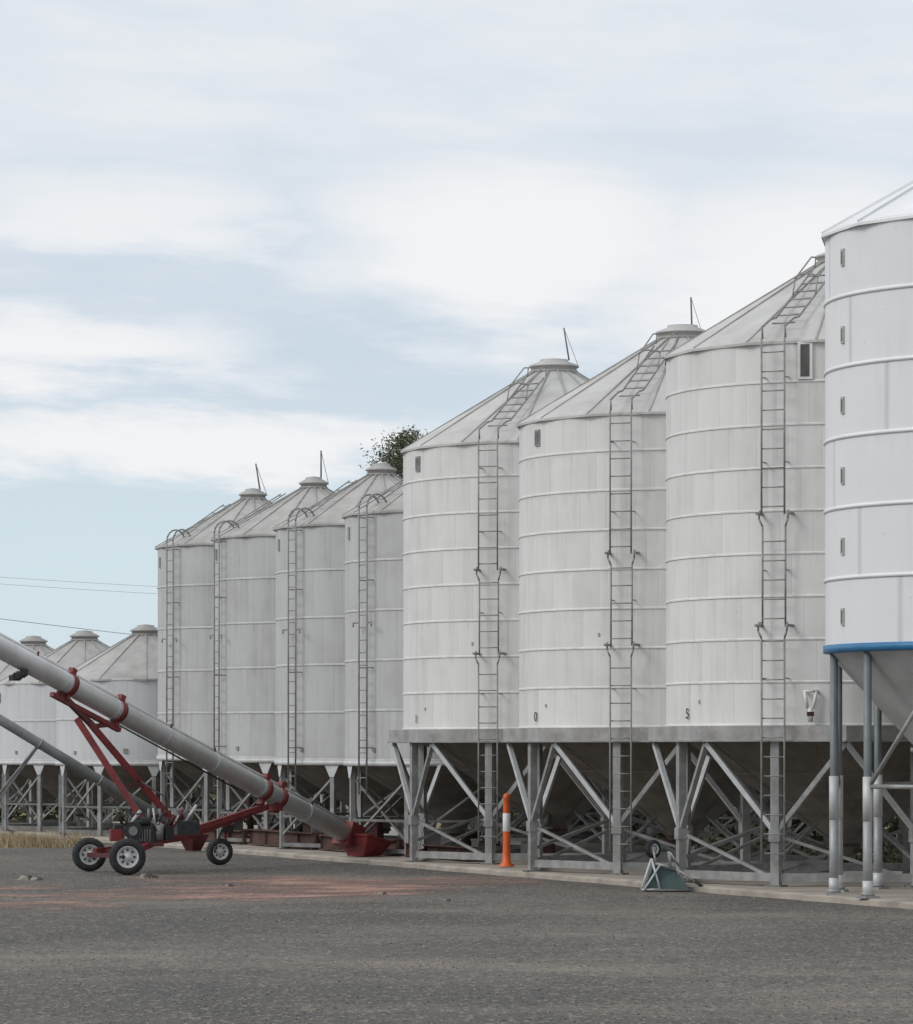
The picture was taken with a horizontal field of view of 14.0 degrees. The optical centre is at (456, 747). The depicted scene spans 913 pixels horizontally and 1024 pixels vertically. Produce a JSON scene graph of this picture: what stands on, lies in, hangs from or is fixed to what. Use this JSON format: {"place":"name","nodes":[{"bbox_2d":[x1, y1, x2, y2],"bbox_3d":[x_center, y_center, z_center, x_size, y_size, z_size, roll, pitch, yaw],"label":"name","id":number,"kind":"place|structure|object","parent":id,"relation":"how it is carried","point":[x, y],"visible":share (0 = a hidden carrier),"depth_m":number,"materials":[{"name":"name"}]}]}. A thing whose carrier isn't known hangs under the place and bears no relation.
{"place":"outdoors","nodes":[
{"label":"outdoors","id":0,"kind":"place"},
{"bbox_2d":[0,829,93,847],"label":"dry grass","id":1,"kind":"structure","parent":0,"point":[21,840],"depth_m":101.35,"materials":[{"name":"beige plant"}]},
{"bbox_2d":[4,577,157,634],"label":"power line","id":2,"kind":"object","parent":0,"point":[69,588],"visible":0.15,"depth_m":158.44,"materials":[{"name":"metal"}]},
{"bbox_2d":[0,798,912,1023],"bbox_3d":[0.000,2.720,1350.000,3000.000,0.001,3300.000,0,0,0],"label":"ground","id":3,"kind":"structure","parent":0,"point":[168,862],"depth_m":49.94,"materials":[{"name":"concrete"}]},
{"bbox_2d":[0,714,208,850],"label":"grain auger","id":4,"kind":"object","parent":3,"relation":"on","point":[197,843],"visible":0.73,"depth_m":96.21,"materials":[{"name":"metal"}]},
{"bbox_2d":[0,784,346,821],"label":"hedge","id":5,"kind":"object","parent":3,"relation":"on","point":[18,811],"visible":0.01,"depth_m":131.76,"materials":[{"name":"green plant"}]},
{"bbox_2d":[0,632,392,874],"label":"grain auger","id":6,"kind":"object","parent":3,"relation":"on","point":[127,856],"visible":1,"depth_m":82.27,"materials":[{"name":"metal"}]},
{"bbox_2d":[0,876,535,908],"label":"red dirt patch","id":7,"kind":"object","parent":3,"relation":"on","point":[348,888],"visible":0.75,"depth_m":71.78,"materials":[{"name":"brown soil"}]},
{"bbox_2d":[17,874,450,900],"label":"rubble","id":8,"kind":"object","parent":7,"relation":"on","point":[24,877],"visible":1,"depth_m":76.51,"materials":[{"name":"stone"}]},
{"bbox_2d":[359,425,427,826],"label":"eucalyptus tree","id":9,"kind":"object","parent":3,"relation":"on","point":[395,461],"visible":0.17,"depth_m":127.72,"materials":[{"name":"green plant"}]},
{"bbox_2d":[0,820,912,908],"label":"concrete slab","id":10,"kind":"structure","parent":3,"relation":"on","point":[897,895],"depth_m":77.59,"materials":[{"name":"grey concrete"}]},
{"bbox_2d":[0,635,112,825],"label":"grain silo","id":11,"kind":"object","parent":10,"relation":"on","point":[35,643],"visible":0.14,"depth_m":122.63,"materials":[{"name":"metal"}]},
{"bbox_2d":[0,630,167,831],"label":"grain silo","id":12,"kind":"object","parent":10,"relation":"on","point":[28,702],"visible":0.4,"depth_m":115.91,"materials":[{"name":"metal"}]},
{"bbox_2d":[55,624,231,835],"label":"grain silo","id":13,"kind":"object","parent":10,"relation":"on","point":[127,667],"visible":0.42,"depth_m":110.06,"materials":[{"name":"metal"}]},
{"bbox_2d":[155,463,339,834],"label":"grain silo","id":14,"kind":"object","parent":10,"relation":"on","point":[185,630],"visible":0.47,"depth_m":105.07,"materials":[{"name":"metal"}]},
{"bbox_2d":[124,822,484,860],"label":"rusted steel trough","id":15,"kind":"object","parent":10,"relation":"on","point":[264,837],"visible":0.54,"depth_m":95.56,"materials":[{"name":"brown metal"}]},
{"bbox_2d":[210,451,403,843],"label":"grain silo","id":16,"kind":"object","parent":10,"relation":"on","point":[244,641],"visible":0.39,"depth_m":99.78,"materials":[{"name":"metal"}]},
{"bbox_2d":[190,788,554,852],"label":"machine parts","id":17,"kind":"object","parent":10,"relation":"on","point":[471,840],"visible":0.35,"depth_m":95.91,"materials":[{"name":"metal"}]},
{"bbox_2d":[272,462,480,850],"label":"grain silo","id":18,"kind":"object","parent":10,"relation":"on","point":[310,644],"visible":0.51,"depth_m":94.47,"materials":[{"name":"metal"}]},
{"bbox_2d":[341,479,561,856],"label":"grain silo","id":19,"kind":"object","parent":10,"relation":"on","point":[373,613],"visible":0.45,"depth_m":89.28,"materials":[{"name":"metal"}]},
{"bbox_2d":[499,793,513,866],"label":"safety bollard","id":20,"kind":"object","parent":10,"relation":"on","point":[506,859],"visible":1,"depth_m":80.93,"materials":[{"name":"orange plastic"}]},
{"bbox_2d":[387,328,699,864],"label":"grain silo","id":21,"kind":"object","parent":10,"relation":"on","point":[460,589],"visible":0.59,"depth_m":83.55,"materials":[{"name":"metal"}]},
{"bbox_2d":[496,807,666,837],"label":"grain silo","id":22,"kind":"object","parent":10,"relation":"on","point":[522,835],"visible":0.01,"depth_m":105.79,"materials":[{"name":"metal"}]},
{"bbox_2d":[565,808,754,844],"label":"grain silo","id":23,"kind":"object","parent":10,"relation":"on","point":[575,839],"depth_m":99.45,"materials":[{"name":"metal"}]},
{"bbox_2d":[501,297,828,874],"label":"grain silo","id":24,"kind":"object","parent":10,"relation":"on","point":[592,579],"visible":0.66,"depth_m":76.83,"materials":[{"name":"metal"}]},
{"bbox_2d":[646,790,805,847],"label":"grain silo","id":25,"kind":"object","parent":10,"relation":"on","point":[730,815],"depth_m":93.90,"materials":[{"name":"metal"}]},
{"bbox_2d":[646,252,912,887],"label":"grain silo","id":26,"kind":"object","parent":10,"relation":"on","point":[747,684],"visible":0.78,"depth_m":70.13,"materials":[{"name":"metal"}]},
{"bbox_2d":[821,181,912,898],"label":"blue rimmed grain silo","id":27,"kind":"object","parent":10,"relation":"on","point":[868,446],"visible":1,"depth_m":64.27,"materials":[{"name":"paint"}]},
{"bbox_2d":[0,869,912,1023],"bbox_3d":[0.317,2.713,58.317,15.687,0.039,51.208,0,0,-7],"label":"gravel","id":28,"kind":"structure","parent":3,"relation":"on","point":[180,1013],"depth_m":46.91,"materials":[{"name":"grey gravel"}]},
{"bbox_2d":[430,805,901,852],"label":"shrubs","id":29,"kind":"object","parent":3,"relation":"on","point":[891,823],"visible":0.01,"depth_m":100.85,"materials":[{"name":"green plant"}]},
{"bbox_2d":[640,840,702,890],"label":"wheelbarrow","id":30,"kind":"object","parent":3,"relation":"on","point":[660,878],"visible":1,"depth_m":70.37,"materials":[{"name":"green paint"}]},
{"bbox_2d":[635,807,901,862],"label":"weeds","id":31,"kind":"object","parent":3,"relation":"on","point":[888,856],"visible":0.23,"depth_m":86.46,"materials":[{"name":"green plant"}]},
{"bbox_2d":[0,0,912,649],"label":"sky","id":32,"kind":"structure","parent":0,"point":[236,235],"materials":[{"name":"white"}]}
]}

